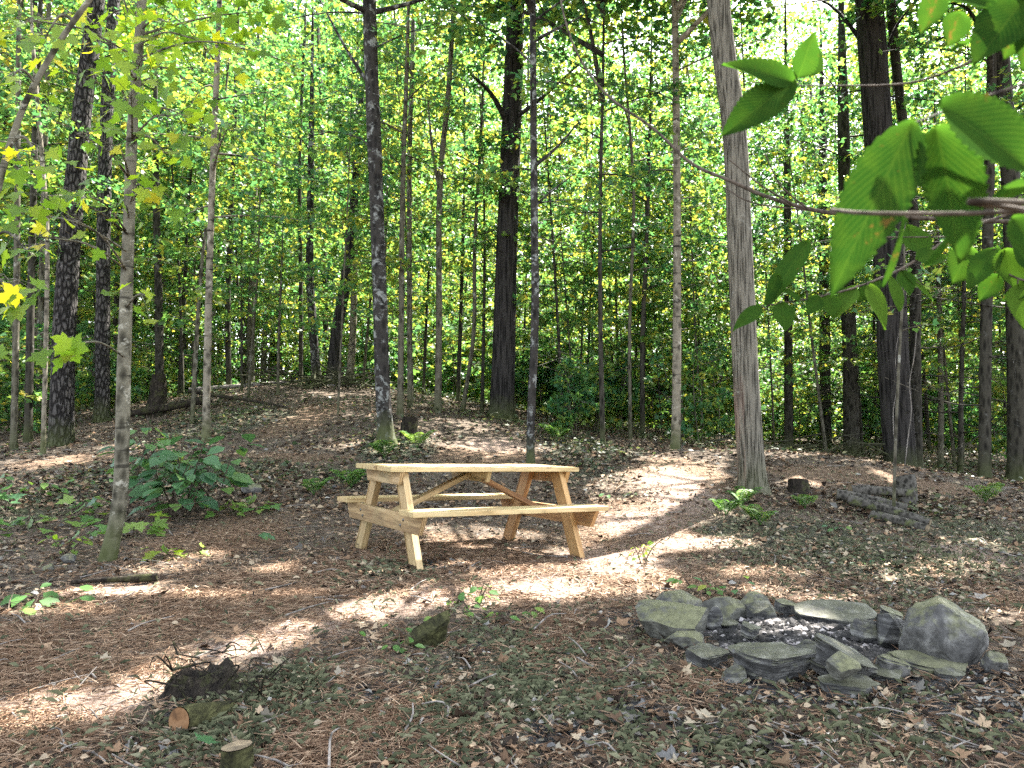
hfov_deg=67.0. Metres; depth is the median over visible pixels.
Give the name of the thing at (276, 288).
sapling
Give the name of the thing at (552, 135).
forest tree
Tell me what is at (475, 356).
shrub
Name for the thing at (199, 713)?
log stub
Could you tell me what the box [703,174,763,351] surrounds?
sapling
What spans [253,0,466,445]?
lichened tree
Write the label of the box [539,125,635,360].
sapling
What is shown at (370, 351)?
shrub
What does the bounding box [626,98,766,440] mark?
sapling
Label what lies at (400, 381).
maple tree
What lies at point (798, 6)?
sky
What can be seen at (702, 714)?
leaf litter
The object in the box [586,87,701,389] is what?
sapling
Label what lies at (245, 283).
forest tree
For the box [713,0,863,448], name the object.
pine tree
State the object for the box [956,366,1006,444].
shrub
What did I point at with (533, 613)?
seedling
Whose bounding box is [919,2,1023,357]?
sapling
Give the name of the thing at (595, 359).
shrub
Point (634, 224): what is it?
maple tree
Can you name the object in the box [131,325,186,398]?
shrub
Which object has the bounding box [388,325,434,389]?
shrub
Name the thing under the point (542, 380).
shrub
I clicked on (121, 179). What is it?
forest tree
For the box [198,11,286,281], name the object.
forest tree
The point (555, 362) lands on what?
shrub
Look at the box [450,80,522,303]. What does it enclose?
forest tree
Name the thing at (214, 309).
forest tree
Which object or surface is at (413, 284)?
sapling
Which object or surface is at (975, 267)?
beech branch
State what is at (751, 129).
forest tree
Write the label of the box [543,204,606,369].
sapling
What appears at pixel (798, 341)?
sapling
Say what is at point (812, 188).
sapling
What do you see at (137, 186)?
forest tree
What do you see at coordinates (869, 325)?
sapling
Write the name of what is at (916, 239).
beech branch
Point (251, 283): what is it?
maple tree
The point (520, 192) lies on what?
sapling
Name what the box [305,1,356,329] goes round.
forest tree
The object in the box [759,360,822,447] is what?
shrub
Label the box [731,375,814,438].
shrub
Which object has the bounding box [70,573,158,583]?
fallen branch
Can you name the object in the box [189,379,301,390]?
fallen pole
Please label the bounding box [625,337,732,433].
shrub
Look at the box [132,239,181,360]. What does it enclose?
sapling
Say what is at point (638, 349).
shrub
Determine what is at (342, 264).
forest tree
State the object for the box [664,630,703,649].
fire ring stone
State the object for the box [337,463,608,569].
picnic table
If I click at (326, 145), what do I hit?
forest tree
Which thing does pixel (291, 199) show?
sapling
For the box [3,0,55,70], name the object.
forest tree
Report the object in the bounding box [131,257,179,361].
sapling
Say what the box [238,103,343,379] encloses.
forest tree
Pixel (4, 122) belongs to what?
forest tree
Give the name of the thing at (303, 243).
sapling
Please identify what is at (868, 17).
pine tree
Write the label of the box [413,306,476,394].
shrub
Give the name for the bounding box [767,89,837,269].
forest tree
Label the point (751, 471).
ash tree
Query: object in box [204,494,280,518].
seedling
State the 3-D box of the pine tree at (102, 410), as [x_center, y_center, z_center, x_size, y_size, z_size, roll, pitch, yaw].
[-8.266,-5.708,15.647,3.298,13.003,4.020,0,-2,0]
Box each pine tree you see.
[36,0,189,447]
[43,0,197,422]
[49,2,234,373]
[444,0,585,421]
[698,0,1010,466]
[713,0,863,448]
[747,1,878,448]
[747,1,955,457]
[815,0,1004,467]
[865,51,1001,465]
[879,1,1023,481]
[887,1,1023,477]
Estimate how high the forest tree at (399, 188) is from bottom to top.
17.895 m
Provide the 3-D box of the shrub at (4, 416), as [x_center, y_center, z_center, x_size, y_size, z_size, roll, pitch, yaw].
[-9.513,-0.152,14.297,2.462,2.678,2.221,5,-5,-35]
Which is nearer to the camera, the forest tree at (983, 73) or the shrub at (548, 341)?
the shrub at (548, 341)
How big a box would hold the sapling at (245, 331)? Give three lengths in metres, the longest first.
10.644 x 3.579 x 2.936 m
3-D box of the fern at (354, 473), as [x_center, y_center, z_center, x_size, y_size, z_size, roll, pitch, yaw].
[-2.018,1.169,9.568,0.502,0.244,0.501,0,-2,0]
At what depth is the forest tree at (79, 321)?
22.90 m
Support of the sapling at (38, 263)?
on the ground at (694, 474)
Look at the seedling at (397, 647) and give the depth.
3.98 m
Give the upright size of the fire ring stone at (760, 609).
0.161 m
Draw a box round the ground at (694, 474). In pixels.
[0,384,1023,767]
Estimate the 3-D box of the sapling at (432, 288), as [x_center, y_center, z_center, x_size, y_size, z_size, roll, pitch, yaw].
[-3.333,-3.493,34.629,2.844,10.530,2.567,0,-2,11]
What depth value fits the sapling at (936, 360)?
23.99 m
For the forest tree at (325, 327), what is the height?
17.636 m
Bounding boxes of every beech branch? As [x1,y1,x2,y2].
[720,31,970,136]
[733,206,1023,331]
[829,83,1023,298]
[917,0,1023,72]
[946,245,1023,328]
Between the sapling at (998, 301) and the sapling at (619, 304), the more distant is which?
the sapling at (619, 304)
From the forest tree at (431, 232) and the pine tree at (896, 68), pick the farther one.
the forest tree at (431, 232)
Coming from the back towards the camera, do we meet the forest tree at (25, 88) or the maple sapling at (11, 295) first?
the forest tree at (25, 88)
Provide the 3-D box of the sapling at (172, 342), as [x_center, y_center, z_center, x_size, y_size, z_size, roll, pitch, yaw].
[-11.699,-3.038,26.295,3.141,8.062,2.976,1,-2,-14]
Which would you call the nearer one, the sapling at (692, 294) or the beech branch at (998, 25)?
the beech branch at (998, 25)
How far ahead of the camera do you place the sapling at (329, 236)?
20.64 m
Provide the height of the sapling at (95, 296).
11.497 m
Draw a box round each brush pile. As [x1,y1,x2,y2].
[232,359,390,387]
[296,369,395,390]
[680,427,888,458]
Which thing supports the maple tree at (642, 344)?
on the ground at (694, 474)
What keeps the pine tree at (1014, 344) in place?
on the ground at (694, 474)
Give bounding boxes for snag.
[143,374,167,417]
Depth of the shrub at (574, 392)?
14.24 m
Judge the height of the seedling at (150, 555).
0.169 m
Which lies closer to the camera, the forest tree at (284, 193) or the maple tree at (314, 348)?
the maple tree at (314, 348)
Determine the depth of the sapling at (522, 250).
29.67 m
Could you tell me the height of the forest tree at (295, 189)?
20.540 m
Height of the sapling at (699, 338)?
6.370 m
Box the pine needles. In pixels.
[0,481,1023,767]
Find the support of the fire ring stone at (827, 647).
on the ground at (694, 474)
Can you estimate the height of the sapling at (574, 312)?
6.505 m
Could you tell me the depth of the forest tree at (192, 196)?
22.48 m
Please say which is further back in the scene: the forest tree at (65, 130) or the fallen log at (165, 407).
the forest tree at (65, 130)
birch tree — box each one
[296,0,428,376]
[603,0,793,450]
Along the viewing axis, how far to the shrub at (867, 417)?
20.05 m
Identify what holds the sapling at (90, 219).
on the ground at (694, 474)
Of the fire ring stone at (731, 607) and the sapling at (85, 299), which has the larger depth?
the sapling at (85, 299)
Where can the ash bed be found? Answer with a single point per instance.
(872, 652)
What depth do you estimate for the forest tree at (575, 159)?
54.36 m
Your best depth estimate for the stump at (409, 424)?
12.42 m
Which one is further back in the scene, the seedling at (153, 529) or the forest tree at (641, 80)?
the forest tree at (641, 80)
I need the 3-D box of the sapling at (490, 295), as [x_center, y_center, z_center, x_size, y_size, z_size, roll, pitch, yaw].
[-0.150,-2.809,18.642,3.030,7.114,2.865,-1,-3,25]
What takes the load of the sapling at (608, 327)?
on the ground at (694, 474)
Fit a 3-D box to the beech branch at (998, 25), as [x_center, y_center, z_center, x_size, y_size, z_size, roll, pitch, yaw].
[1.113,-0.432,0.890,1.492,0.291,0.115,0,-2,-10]
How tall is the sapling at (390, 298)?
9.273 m
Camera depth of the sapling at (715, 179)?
21.72 m
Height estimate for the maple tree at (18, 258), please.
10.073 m
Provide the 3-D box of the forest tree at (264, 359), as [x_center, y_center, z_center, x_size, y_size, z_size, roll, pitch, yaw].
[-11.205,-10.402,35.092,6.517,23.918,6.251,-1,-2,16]
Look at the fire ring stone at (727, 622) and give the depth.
4.34 m
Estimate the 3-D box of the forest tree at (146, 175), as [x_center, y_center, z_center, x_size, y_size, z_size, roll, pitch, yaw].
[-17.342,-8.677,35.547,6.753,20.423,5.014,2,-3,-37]
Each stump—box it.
[144,637,298,703]
[219,740,253,767]
[400,416,418,436]
[788,478,810,494]
[896,474,917,503]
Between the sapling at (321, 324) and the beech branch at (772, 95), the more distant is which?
the sapling at (321, 324)
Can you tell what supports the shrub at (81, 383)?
on the ground at (694, 474)
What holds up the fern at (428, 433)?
on the ground at (694, 474)
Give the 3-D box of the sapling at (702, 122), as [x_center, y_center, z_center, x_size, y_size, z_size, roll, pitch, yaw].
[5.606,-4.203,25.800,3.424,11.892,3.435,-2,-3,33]
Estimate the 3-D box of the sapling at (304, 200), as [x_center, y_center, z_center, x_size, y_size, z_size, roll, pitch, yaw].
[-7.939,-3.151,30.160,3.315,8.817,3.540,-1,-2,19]
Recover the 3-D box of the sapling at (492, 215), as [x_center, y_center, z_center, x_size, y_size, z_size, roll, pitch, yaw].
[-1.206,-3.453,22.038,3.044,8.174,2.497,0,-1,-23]
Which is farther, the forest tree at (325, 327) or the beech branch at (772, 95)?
the forest tree at (325, 327)
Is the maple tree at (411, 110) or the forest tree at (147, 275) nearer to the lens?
the maple tree at (411, 110)
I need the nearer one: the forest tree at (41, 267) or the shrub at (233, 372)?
the forest tree at (41, 267)
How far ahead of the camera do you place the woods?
66.84 m
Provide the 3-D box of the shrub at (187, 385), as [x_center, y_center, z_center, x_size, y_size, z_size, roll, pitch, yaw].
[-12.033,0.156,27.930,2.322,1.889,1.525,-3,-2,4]
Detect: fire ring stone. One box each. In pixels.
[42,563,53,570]
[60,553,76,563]
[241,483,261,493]
[635,599,708,641]
[656,589,701,605]
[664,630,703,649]
[685,643,730,669]
[697,596,745,619]
[706,605,722,630]
[720,664,746,682]
[722,618,738,626]
[728,642,816,685]
[740,591,768,604]
[741,621,761,638]
[744,600,776,618]
[774,598,795,616]
[794,599,876,625]
[796,639,815,649]
[810,633,877,676]
[818,673,880,697]
[826,651,860,680]
[850,618,877,643]
[870,664,901,682]
[875,654,910,677]
[876,613,903,648]
[880,605,903,618]
[885,649,967,676]
[898,596,988,668]
[934,666,965,681]
[980,651,1007,672]
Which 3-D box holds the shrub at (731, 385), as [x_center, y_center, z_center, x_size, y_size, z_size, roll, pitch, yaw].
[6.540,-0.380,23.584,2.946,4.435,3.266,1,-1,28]
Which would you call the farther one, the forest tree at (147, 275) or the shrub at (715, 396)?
the forest tree at (147, 275)
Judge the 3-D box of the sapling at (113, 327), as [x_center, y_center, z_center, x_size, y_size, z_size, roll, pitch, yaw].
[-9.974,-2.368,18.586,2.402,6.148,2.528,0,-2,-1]
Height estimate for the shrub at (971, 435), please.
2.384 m
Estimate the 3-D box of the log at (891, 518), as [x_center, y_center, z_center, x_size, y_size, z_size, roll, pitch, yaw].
[4.066,1.438,8.125,0.104,0.176,0.588,2,-3,-40]
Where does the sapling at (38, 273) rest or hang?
on the ground at (694, 474)
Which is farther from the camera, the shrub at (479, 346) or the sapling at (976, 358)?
the shrub at (479, 346)
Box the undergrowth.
[0,378,1023,517]
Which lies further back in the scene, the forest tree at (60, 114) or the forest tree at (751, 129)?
the forest tree at (751, 129)
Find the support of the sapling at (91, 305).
on the ground at (694, 474)
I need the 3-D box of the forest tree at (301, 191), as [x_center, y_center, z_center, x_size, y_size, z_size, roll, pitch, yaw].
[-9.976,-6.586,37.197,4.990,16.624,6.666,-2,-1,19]
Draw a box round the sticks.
[0,428,1023,767]
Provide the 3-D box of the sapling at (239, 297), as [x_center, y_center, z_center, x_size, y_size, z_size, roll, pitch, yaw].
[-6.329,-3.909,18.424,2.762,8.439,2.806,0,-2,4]
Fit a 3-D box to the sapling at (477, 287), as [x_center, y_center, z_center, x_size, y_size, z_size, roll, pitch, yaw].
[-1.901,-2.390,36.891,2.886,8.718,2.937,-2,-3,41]
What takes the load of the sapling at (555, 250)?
on the ground at (694, 474)
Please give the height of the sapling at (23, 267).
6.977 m
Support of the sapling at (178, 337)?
on the ground at (694, 474)
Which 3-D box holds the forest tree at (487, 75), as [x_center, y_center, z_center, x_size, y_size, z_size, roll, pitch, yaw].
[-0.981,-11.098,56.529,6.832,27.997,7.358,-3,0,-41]
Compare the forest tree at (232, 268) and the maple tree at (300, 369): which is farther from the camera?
the forest tree at (232, 268)
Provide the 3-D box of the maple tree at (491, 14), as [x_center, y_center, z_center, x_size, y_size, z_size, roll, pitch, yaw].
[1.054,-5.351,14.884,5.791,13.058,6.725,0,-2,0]
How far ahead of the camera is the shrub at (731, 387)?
25.03 m
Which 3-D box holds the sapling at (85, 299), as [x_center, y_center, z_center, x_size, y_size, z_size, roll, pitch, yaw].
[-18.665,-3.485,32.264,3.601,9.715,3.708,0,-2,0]
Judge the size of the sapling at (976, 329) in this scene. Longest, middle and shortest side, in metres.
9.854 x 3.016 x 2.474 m
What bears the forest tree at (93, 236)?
on the ground at (694, 474)
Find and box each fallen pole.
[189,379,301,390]
[226,384,360,388]
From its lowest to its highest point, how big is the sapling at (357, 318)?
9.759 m
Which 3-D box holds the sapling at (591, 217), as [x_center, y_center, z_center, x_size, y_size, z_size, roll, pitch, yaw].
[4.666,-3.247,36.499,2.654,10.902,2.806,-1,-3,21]
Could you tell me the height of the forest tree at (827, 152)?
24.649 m
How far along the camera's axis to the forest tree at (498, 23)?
48.78 m
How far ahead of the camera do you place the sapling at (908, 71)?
17.33 m
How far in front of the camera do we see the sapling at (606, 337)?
20.54 m
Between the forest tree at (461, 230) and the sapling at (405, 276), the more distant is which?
the forest tree at (461, 230)
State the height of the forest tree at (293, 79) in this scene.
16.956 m
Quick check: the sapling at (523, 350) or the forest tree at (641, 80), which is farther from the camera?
the forest tree at (641, 80)
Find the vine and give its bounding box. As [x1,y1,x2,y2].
[893,333,916,464]
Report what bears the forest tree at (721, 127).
on the ground at (694, 474)
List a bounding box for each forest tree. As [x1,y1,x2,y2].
[0,0,54,168]
[0,0,97,259]
[0,0,165,405]
[0,0,170,416]
[0,0,183,385]
[0,7,84,265]
[0,11,74,165]
[0,14,113,406]
[0,80,50,310]
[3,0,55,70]
[3,2,166,407]
[7,92,90,325]
[8,0,193,396]
[8,7,138,331]
[14,1,143,275]
[53,10,188,310]
[54,3,198,319]
[57,4,185,281]
[83,38,207,338]
[85,0,261,360]
[91,1,177,300]
[117,0,270,361]
[132,34,206,351]
[136,53,204,362]
[138,0,301,385]
[139,152,248,359]
[150,78,237,311]
[162,13,306,383]
[165,152,237,329]
[167,0,320,376]
[171,0,299,363]
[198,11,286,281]
[199,1,306,377]
[216,64,295,364]
[220,0,344,381]
[233,135,317,376]
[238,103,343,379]
[241,0,412,368]
[257,82,363,339]
[258,0,393,369]
[260,97,365,355]
[263,45,359,344]
[275,76,316,378]
[276,9,348,243]
[294,41,369,350]
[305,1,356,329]
[316,101,368,374]
[330,3,439,306]
[352,9,443,308]
[358,93,435,388]
[363,5,461,252]
[413,141,460,390]
[417,100,478,291]
[417,129,465,283]
[429,46,490,292]
[430,189,487,319]
[436,0,538,326]
[445,42,522,291]
[450,46,529,278]
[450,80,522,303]
[522,7,576,270]
[528,157,605,339]
[590,65,667,325]
[647,68,672,315]
[649,94,725,296]
[693,85,782,273]
[693,88,722,242]
[704,32,774,269]
[725,150,781,279]
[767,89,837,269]
[768,77,837,330]
[830,47,917,221]
[905,65,941,122]
[919,35,999,215]
[922,73,1003,369]
[935,57,969,94]
[971,71,999,226]
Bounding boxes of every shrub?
[0,307,51,431]
[0,308,51,434]
[0,341,47,411]
[47,319,114,409]
[47,352,91,409]
[49,335,163,413]
[77,330,142,406]
[92,325,187,402]
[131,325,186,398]
[131,346,184,397]
[148,357,187,397]
[169,362,219,391]
[169,363,211,396]
[170,311,245,391]
[184,356,234,385]
[218,349,259,389]
[220,361,263,384]
[255,367,287,381]
[283,344,326,382]
[303,339,344,383]
[305,306,424,388]
[343,346,420,381]
[357,309,486,398]
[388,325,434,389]
[413,305,549,404]
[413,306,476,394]
[421,324,490,400]
[472,319,542,408]
[478,324,547,409]
[515,339,582,413]
[517,329,586,414]
[522,340,576,415]
[526,351,610,434]
[539,339,586,418]
[540,335,596,418]
[564,326,685,431]
[568,348,626,413]
[569,356,627,431]
[583,339,639,421]
[585,349,637,424]
[610,347,672,427]
[613,331,654,425]
[614,344,708,430]
[617,333,734,444]
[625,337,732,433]
[661,350,709,429]
[684,315,775,434]
[688,328,765,423]
[700,358,778,440]
[723,331,780,427]
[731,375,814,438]
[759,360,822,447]
[759,368,778,437]
[760,364,835,443]
[761,351,862,439]
[761,369,842,440]
[781,360,842,425]
[793,389,842,443]
[803,385,881,451]
[814,357,873,436]
[816,339,924,442]
[818,368,861,434]
[856,309,972,440]
[922,349,1000,432]
[922,351,978,446]
[926,374,999,453]
[951,367,1006,448]
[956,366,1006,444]
[965,352,1006,465]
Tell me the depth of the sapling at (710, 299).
20.57 m
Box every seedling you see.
[0,472,113,498]
[0,483,110,516]
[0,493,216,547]
[0,591,95,614]
[19,580,93,598]
[39,532,92,554]
[122,511,169,536]
[140,543,209,561]
[144,732,218,767]
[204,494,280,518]
[253,532,274,540]
[338,622,432,652]
[423,598,544,623]
[446,580,498,608]
[599,491,647,497]
[629,539,662,564]
[666,573,754,595]
[822,522,852,535]
[850,556,884,564]
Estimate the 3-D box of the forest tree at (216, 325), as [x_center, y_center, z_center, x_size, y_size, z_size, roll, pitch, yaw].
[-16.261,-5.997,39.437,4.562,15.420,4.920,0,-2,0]
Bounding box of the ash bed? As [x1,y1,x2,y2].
[703,618,897,659]
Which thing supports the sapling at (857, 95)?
on the ground at (694, 474)
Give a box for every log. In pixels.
[130,396,211,416]
[188,389,284,406]
[836,489,907,509]
[847,494,931,524]
[848,485,915,496]
[869,510,929,531]
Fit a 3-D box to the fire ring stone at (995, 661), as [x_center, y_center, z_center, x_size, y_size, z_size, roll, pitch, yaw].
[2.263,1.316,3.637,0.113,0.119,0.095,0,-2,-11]
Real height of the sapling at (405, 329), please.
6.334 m
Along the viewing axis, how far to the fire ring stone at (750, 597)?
4.70 m
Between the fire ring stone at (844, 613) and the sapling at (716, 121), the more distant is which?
the sapling at (716, 121)
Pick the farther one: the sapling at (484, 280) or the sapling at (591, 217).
the sapling at (591, 217)
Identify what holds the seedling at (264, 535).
on the ground at (694, 474)
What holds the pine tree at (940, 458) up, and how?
on the ground at (694, 474)
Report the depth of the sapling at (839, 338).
35.73 m
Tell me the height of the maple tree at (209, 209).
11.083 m
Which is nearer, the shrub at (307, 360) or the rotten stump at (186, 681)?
the rotten stump at (186, 681)
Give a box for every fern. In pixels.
[300,477,333,494]
[330,469,366,488]
[368,440,399,457]
[398,430,437,447]
[539,423,570,440]
[710,499,742,513]
[725,486,762,503]
[738,504,777,524]
[791,494,817,508]
[965,482,1004,502]
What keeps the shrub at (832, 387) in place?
on the ground at (694, 474)
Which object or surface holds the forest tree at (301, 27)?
on the ground at (694, 474)
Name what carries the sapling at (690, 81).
on the ground at (694, 474)
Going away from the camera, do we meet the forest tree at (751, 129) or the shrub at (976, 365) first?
the shrub at (976, 365)
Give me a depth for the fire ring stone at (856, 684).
3.32 m
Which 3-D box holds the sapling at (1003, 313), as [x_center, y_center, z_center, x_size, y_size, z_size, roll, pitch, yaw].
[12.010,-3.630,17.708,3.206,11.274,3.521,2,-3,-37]
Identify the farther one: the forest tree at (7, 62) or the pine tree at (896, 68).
the forest tree at (7, 62)
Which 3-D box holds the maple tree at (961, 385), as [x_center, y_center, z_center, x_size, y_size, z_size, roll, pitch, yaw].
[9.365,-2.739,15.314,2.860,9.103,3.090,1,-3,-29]
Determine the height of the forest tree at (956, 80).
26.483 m
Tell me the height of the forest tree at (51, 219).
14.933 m
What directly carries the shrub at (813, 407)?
on the ground at (694, 474)
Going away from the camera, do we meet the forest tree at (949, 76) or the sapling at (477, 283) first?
the sapling at (477, 283)
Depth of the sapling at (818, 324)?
19.03 m
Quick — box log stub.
[169,700,239,733]
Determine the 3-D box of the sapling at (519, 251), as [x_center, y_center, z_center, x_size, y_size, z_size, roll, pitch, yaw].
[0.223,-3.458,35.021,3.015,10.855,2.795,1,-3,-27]
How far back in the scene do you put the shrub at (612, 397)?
15.97 m
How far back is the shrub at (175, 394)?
27.04 m
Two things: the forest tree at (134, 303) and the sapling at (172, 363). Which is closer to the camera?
the sapling at (172, 363)
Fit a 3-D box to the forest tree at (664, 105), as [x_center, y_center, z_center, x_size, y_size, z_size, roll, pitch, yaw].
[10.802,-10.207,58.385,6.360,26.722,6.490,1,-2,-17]
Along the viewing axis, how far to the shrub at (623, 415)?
25.40 m
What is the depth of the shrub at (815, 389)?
28.17 m
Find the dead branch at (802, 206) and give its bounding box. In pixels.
[560,0,1009,223]
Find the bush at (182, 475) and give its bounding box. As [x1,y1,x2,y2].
[96,415,264,521]
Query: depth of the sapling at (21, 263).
22.14 m
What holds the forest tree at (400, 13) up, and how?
on the ground at (694, 474)
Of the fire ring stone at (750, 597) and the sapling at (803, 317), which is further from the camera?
the sapling at (803, 317)
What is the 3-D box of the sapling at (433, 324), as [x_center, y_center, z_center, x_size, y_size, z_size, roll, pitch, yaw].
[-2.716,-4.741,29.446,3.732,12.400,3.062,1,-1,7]
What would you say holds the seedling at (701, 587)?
on the ground at (694, 474)
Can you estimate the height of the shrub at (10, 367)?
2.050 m
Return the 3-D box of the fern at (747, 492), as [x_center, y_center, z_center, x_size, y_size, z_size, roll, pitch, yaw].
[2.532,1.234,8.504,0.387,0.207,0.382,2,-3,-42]
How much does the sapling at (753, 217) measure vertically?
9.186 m
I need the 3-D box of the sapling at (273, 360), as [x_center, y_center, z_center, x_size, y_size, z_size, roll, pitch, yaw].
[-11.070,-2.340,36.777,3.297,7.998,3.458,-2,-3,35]
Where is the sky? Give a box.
[0,0,1023,375]
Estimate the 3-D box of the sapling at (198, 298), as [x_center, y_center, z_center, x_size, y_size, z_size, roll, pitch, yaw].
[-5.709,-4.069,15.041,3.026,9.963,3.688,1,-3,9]
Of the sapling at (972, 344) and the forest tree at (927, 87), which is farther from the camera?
the forest tree at (927, 87)
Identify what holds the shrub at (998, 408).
on the ground at (694, 474)
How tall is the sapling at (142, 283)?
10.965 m
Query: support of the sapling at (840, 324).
on the ground at (694, 474)
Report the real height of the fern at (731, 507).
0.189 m
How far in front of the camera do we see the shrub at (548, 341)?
25.14 m
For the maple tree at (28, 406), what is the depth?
14.06 m
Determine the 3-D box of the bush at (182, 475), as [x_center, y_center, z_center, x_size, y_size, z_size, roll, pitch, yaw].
[-3.546,0.882,8.312,1.510,1.100,1.385,-2,-3,34]
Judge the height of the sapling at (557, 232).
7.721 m
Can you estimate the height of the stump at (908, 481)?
0.392 m
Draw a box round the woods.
[0,0,1023,428]
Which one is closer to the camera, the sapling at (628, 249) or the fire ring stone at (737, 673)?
the fire ring stone at (737, 673)
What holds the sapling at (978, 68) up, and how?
on the ground at (694, 474)
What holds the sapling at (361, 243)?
on the ground at (694, 474)
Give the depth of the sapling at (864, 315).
22.72 m
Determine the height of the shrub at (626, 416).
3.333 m
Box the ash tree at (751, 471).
[707,0,771,494]
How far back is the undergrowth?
13.61 m
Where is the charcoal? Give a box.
[712,614,878,650]
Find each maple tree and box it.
[0,0,103,449]
[0,0,113,453]
[0,0,123,442]
[0,0,288,561]
[118,0,328,442]
[180,1,307,389]
[210,8,302,382]
[218,0,362,379]
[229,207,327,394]
[245,0,385,382]
[275,0,433,383]
[310,0,481,415]
[323,0,465,405]
[379,1,508,412]
[399,0,530,410]
[419,0,694,446]
[420,0,625,463]
[560,0,711,436]
[560,0,723,438]
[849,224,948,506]
[907,34,1006,471]
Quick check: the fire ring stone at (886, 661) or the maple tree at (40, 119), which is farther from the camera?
the maple tree at (40, 119)
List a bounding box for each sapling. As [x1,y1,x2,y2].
[0,0,159,371]
[0,8,54,292]
[0,42,53,397]
[0,47,49,335]
[0,164,91,348]
[0,185,88,357]
[0,198,38,331]
[8,198,87,348]
[20,200,113,351]
[21,0,152,334]
[22,0,172,410]
[38,162,153,354]
[38,171,113,340]
[50,101,140,366]
[82,186,145,341]
[82,208,165,383]
[110,0,297,421]
[113,69,229,396]
[121,1,248,396]
[122,73,267,387]
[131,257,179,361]
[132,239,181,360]
[132,275,191,365]
[133,182,214,381]
[133,255,195,363]
[143,259,213,376]
[146,185,224,375]
[173,51,304,390]
[177,61,291,357]
[203,38,315,396]
[216,227,268,378]
[224,151,322,381]
[231,214,305,381]
[245,257,304,379]
[257,229,329,370]
[261,133,349,344]
[267,196,345,362]
[273,180,344,363]
[275,21,418,414]
[285,130,398,366]
[286,238,340,359]
[308,0,464,350]
[323,0,445,384]
[323,0,486,397]
[329,216,370,371]
[334,34,433,342]
[355,213,442,383]
[356,224,406,375]
[358,162,435,380]
[387,18,477,392]
[388,251,448,376]
[393,101,468,381]
[396,100,491,385]
[413,179,487,364]
[414,1,538,400]
[417,199,458,392]
[419,30,542,412]
[420,160,495,358]
[424,128,498,354]
[443,116,564,342]
[450,252,493,334]
[454,177,497,321]
[466,0,622,415]
[486,119,566,410]
[491,196,544,343]
[492,152,579,350]
[516,117,628,423]
[519,44,657,420]
[519,198,586,413]
[527,155,606,339]
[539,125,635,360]
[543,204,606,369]
[545,43,638,405]
[545,262,607,343]
[548,273,597,348]
[552,1,655,418]
[572,84,662,425]
[580,23,705,426]
[584,206,624,356]
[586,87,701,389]
[586,90,694,391]
[586,189,651,363]
[602,79,730,436]
[607,150,694,432]
[623,95,725,398]
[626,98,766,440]
[628,8,728,419]
[631,175,710,368]
[633,158,730,428]
[649,103,772,437]
[649,195,731,438]
[649,207,726,369]
[665,0,811,382]
[681,3,825,385]
[683,161,770,368]
[689,168,767,432]
[695,189,778,373]
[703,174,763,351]
[709,150,829,444]
[711,202,774,433]
[751,80,870,451]
[755,171,834,379]
[756,280,779,374]
[759,278,782,372]
[760,162,817,367]
[762,265,840,374]
[780,128,929,455]
[793,162,870,377]
[793,273,840,391]
[801,138,906,408]
[805,228,864,372]
[810,79,912,450]
[814,233,867,376]
[830,14,947,368]
[830,262,947,407]
[841,26,949,378]
[844,140,976,463]
[860,71,955,327]
[888,17,1004,464]
[888,41,958,450]
[903,51,1005,460]
[909,200,976,437]
[918,81,977,439]
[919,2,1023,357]
[922,215,1005,453]
[925,239,998,450]
[931,229,998,404]
[933,84,1022,454]
[942,74,1023,381]
[947,235,998,366]
[959,54,1023,304]
[974,240,1006,370]
[977,193,1023,311]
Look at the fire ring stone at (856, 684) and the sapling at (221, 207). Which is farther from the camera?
the sapling at (221, 207)
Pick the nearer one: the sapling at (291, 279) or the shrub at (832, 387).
the sapling at (291, 279)
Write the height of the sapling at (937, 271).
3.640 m
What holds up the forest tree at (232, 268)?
on the ground at (694, 474)
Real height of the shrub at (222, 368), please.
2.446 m
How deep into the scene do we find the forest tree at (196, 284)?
37.12 m
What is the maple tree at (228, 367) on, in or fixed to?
on the ground at (694, 474)
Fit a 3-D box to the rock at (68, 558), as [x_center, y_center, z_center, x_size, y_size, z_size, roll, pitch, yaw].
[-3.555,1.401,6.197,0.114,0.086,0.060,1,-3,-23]
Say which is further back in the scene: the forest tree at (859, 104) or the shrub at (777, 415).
the forest tree at (859, 104)
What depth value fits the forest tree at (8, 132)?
18.42 m
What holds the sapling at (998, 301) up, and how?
on the ground at (694, 474)
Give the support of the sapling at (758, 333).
on the ground at (694, 474)
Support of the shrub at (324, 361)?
on the ground at (694, 474)
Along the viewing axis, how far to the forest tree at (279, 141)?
39.22 m
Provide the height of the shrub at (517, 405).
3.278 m
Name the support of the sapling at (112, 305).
on the ground at (694, 474)
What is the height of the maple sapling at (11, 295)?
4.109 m
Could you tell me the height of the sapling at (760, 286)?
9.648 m
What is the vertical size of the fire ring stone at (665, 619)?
0.233 m
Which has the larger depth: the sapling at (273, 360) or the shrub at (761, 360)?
the sapling at (273, 360)
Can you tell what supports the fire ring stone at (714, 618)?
on the ash bed
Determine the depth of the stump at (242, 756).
2.59 m
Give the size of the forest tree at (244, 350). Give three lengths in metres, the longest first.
16.184 x 5.336 x 4.954 m
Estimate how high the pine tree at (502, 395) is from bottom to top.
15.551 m
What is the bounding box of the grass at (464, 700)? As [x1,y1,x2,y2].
[0,456,1023,767]
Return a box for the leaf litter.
[0,382,1023,767]
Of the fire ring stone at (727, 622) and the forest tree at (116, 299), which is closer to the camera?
the fire ring stone at (727, 622)
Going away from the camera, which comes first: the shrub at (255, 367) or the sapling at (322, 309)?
the sapling at (322, 309)

